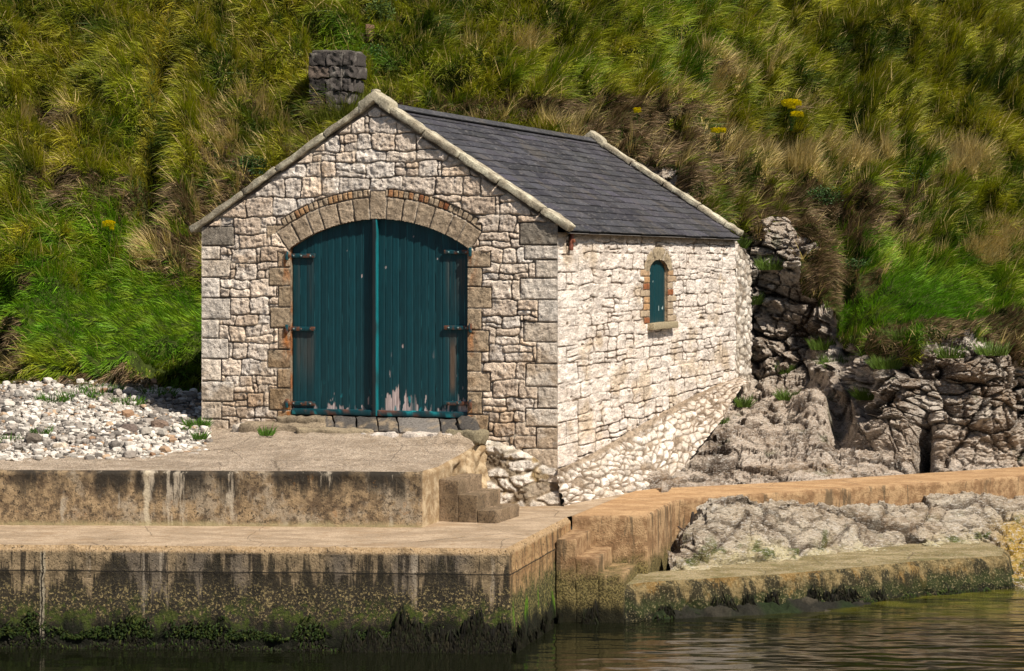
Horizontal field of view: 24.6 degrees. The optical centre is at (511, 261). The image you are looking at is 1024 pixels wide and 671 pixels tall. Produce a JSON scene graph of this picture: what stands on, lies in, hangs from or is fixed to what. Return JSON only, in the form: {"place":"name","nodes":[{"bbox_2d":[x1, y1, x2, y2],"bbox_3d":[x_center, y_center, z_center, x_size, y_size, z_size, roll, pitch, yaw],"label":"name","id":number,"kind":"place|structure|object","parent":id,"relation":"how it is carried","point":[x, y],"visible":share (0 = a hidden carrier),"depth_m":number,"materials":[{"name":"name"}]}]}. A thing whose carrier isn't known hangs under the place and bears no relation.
{"place":"outdoors","nodes":[
{"label":"outdoors","id":0,"kind":"place"},
{"bbox_2d":[0,374,212,460],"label":"beach","id":1,"kind":"structure","parent":0,"point":[67,442],"depth_m":43.99,"materials":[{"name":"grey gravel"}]},
{"bbox_2d":[0,443,8,449],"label":"beach rock","id":2,"kind":"object","parent":1,"relation":"on","point":[3,445],"visible":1,"depth_m":39.91,"materials":[{"name":"white stone"}]},
{"bbox_2d":[25,433,42,443],"bbox_3d":[-8.204,3.072,40.283,0.288,0.247,0.235,0,0,0],"label":"beach rock","id":3,"kind":"object","parent":1,"relation":"on","point":[35,438],"visible":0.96,"depth_m":40.20,"materials":[{"name":"grey stone"}]},
{"bbox_2d":[52,442,67,448],"bbox_3d":[-7.710,3.156,40.010,0.265,0.123,0.190,0,0,-4],"label":"beach rock","id":4,"kind":"object","parent":1,"relation":"on","point":[60,445],"visible":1,"depth_m":39.93,"materials":[{"name":"white stone"}]},
{"bbox_2d":[119,424,136,432],"bbox_3d":[-6.799,2.994,41.533,0.330,0.246,0.304,0,0,-5],"label":"beach rock","id":5,"kind":"object","parent":1,"relation":"on","point":[132,428],"visible":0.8,"depth_m":41.42,"materials":[{"name":"beige stone"}]},
{"bbox_2d":[0,380,277,441],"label":"grass tufts","id":6,"kind":"object","parent":1,"relation":"on","point":[189,423],"visible":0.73,"depth_m":44.25,"materials":[{"name":"green plant"}]},
{"bbox_2d":[151,419,168,427],"bbox_3d":[-6.332,2.962,42.170,0.298,0.230,0.244,0,0,-21],"label":"beach rock","id":7,"kind":"object","parent":1,"relation":"on","point":[159,423],"visible":0.68,"depth_m":42.08,"materials":[{"name":"beige stone"}]},
{"bbox_2d":[0,587,1023,670],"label":"water","id":8,"kind":"structure","parent":0,"point":[977,631],"depth_m":35.06,"materials":[{"name":"green liquid"}]},
{"bbox_2d":[0,492,626,651],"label":"quay","id":9,"kind":"structure","parent":8,"relation":"in","point":[338,582],"depth_m":35.21,"materials":[{"name":"concrete"}]},
{"bbox_2d":[0,428,489,527],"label":"terrace","id":10,"kind":"structure","parent":9,"relation":"on","point":[228,477],"depth_m":38.00,"materials":[{"name":"concrete"}]},
{"bbox_2d":[189,89,752,519],"bbox_3d":[-0.016,0.761,48.586,7.899,7.718,15.340,0,0,19],"label":"boathouse","id":11,"kind":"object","parent":9,"relation":"on","point":[546,317],"visible":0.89,"depth_m":42.58,"materials":[{"name":"stone"}]},
{"bbox_2d":[285,220,371,415],"bbox_3d":[-3.265,1.019,42.464,1.749,3.545,0.160,0,0,19],"label":"door leaf","id":12,"kind":"structure","parent":11,"relation":"in","point":[332,327],"depth_m":42.53,"materials":[{"name":"paint"}]},
{"bbox_2d":[377,219,471,417],"bbox_3d":[-1.559,1.019,41.888,1.837,3.545,0.161,0,0,19],"label":"door leaf","id":13,"kind":"structure","parent":11,"relation":"in","point":[423,289],"depth_m":41.97,"materials":[{"name":"paint"}]},
{"bbox_2d":[439,473,518,523],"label":"terrace steps","id":14,"kind":"structure","parent":9,"relation":"on","point":[464,497],"depth_m":38.55,"materials":[{"name":"concrete"}]},
{"bbox_2d":[0,582,990,653],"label":"seaweed","id":15,"kind":"object","parent":9,"relation":"attached to","point":[478,635],"visible":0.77,"depth_m":35.09,"materials":[{"name":"green plant"}]},
{"bbox_2d":[556,529,636,622],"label":"sea steps","id":16,"kind":"structure","parent":9,"relation":"attached to","point":[588,575],"depth_m":37.88,"materials":[{"name":"concrete"}]},
{"bbox_2d":[651,597,870,618],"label":"foot rocks","id":17,"kind":"object","parent":8,"relation":"in","point":[804,604],"visible":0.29,"depth_m":38.78,"materials":[{"name":"grey stone"}]},
{"bbox_2d":[572,466,1023,573],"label":"walkway","id":18,"kind":"structure","parent":8,"relation":"in","point":[641,529],"depth_m":43.40,"materials":[{"name":"concrete"}]},
{"bbox_2d":[678,512,693,531],"bbox_3d":[3.057,4.631,41.298,0.291,0.443,0.059,0,0,0],"label":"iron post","id":19,"kind":"object","parent":18,"relation":"on","point":[691,519],"visible":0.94,"depth_m":41.28,"materials":[{"name":"metal"}]},
{"bbox_2d":[624,542,1014,621],"bbox_3d":[5.405,5.931,40.932,9.412,1.403,2.512,0,0,-30],"label":"ledge","id":20,"kind":"object","parent":8,"relation":"in","point":[900,570],"visible":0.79,"depth_m":40.24,"materials":[{"name":"concrete"}]},
{"bbox_2d":[667,491,1023,586],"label":"shore rock","id":21,"kind":"object","parent":20,"relation":"on","point":[732,530],"visible":0.72,"depth_m":42.88,"materials":[{"name":"stone"}]},
{"bbox_2d":[0,0,1023,526],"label":"hillside","id":22,"kind":"structure","parent":0,"point":[142,366],"depth_m":56.35,"materials":[{"name":"green plant"}]},
{"bbox_2d":[102,220,115,244],"bbox_3d":[-8.874,-0.626,51.642,0.302,0.562,0.289,0,0,0],"label":"ragwort","id":23,"kind":"object","parent":22,"relation":"on","point":[106,223],"visible":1,"depth_m":51.62,"materials":[{"name":"yellow plant"}]},
{"bbox_2d":[229,154,269,176],"bbox_3d":[-6.140,-2.217,54.896,0.980,0.592,0.572,0,0,0],"label":"bush","id":24,"kind":"object","parent":22,"relation":"on","point":[258,160],"visible":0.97,"depth_m":54.82,"materials":[{"name":"green plant"}]},
{"bbox_2d":[308,50,366,129],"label":"stone pillar","id":25,"kind":"structure","parent":22,"relation":"on","point":[345,71],"depth_m":57.36,"materials":[{"name":"grey stone"}]},
{"bbox_2d":[298,74,389,121],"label":"grass","id":26,"kind":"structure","parent":22,"relation":"on","point":[321,113],"depth_m":57.19,"materials":[{"name":"green plant"}]},
{"bbox_2d":[360,24,374,41],"bbox_3d":[-3.750,-5.860,60.415,0.445,0.470,0.297,0,0,0],"label":"stone stub","id":27,"kind":"object","parent":22,"relation":"on","point":[368,32],"visible":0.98,"depth_m":60.28,"materials":[{"name":"brown stone"}]},
{"bbox_2d":[357,41,388,65],"bbox_3d":[-3.537,-5.233,59.718,0.903,0.774,0.547,0,0,0],"label":"bush","id":28,"kind":"object","parent":22,"relation":"on","point":[375,51],"visible":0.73,"depth_m":59.66,"materials":[{"name":"green plant"}]},
{"bbox_2d":[361,0,396,24],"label":"bush","id":29,"kind":"object","parent":22,"relation":"on","point":[380,5],"visible":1,"depth_m":60.61,"materials":[{"name":"green plant"}]},
{"bbox_2d":[633,107,641,123],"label":"ragwort","id":30,"kind":"object","parent":22,"relation":"on","point":[637,110],"visible":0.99,"depth_m":57.75,"materials":[{"name":"yellow plant"}]},
{"bbox_2d":[710,127,725,148],"bbox_3d":[5.158,-3.069,58.658,0.414,0.552,0.270,0,0,0],"label":"ragwort","id":31,"kind":"object","parent":22,"relation":"on","point":[718,130],"visible":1,"depth_m":58.62,"materials":[{"name":"yellow plant"}]},
{"bbox_2d":[781,98,803,130],"bbox_3d":[7.160,-3.751,59.945,0.598,0.828,0.432,0,0,0],"label":"ragwort","id":32,"kind":"object","parent":22,"relation":"on","point":[791,104],"visible":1,"depth_m":59.88,"materials":[{"name":"yellow plant"}]},
{"bbox_2d":[806,184,843,206],"bbox_3d":[7.822,-1.591,58.682,1.236,0.652,0.801,0,0,-15],"label":"bush","id":33,"kind":"object","parent":22,"relation":"on","point":[822,190],"visible":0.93,"depth_m":58.57,"materials":[{"name":"green plant"}]},
{"bbox_2d":[837,257,877,269],"bbox_3d":[8.310,0.082,55.969,1.112,0.364,0.739,0,0,0],"label":"bush","id":34,"kind":"object","parent":22,"relation":"on","point":[854,263],"visible":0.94,"depth_m":55.88,"materials":[{"name":"green plant"}]},
{"bbox_2d":[893,166,934,184],"bbox_3d":[10.198,-2.132,60.009,1.680,0.631,1.018,0,0,0],"label":"bush","id":35,"kind":"object","parent":22,"relation":"on","point":[913,173],"visible":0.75,"depth_m":59.80,"materials":[{"name":"green plant"}]},
{"bbox_2d":[632,163,1023,492],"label":"rocky shore","id":36,"kind":"structure","parent":0,"point":[935,414],"depth_m":49.46,"materials":[{"name":"stone"}]},
{"bbox_2d":[718,236,1013,424],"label":"rock plants","id":37,"kind":"object","parent":36,"relation":"on","point":[880,364],"visible":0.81,"depth_m":51.05,"materials":[{"name":"green plant"}]}
]}

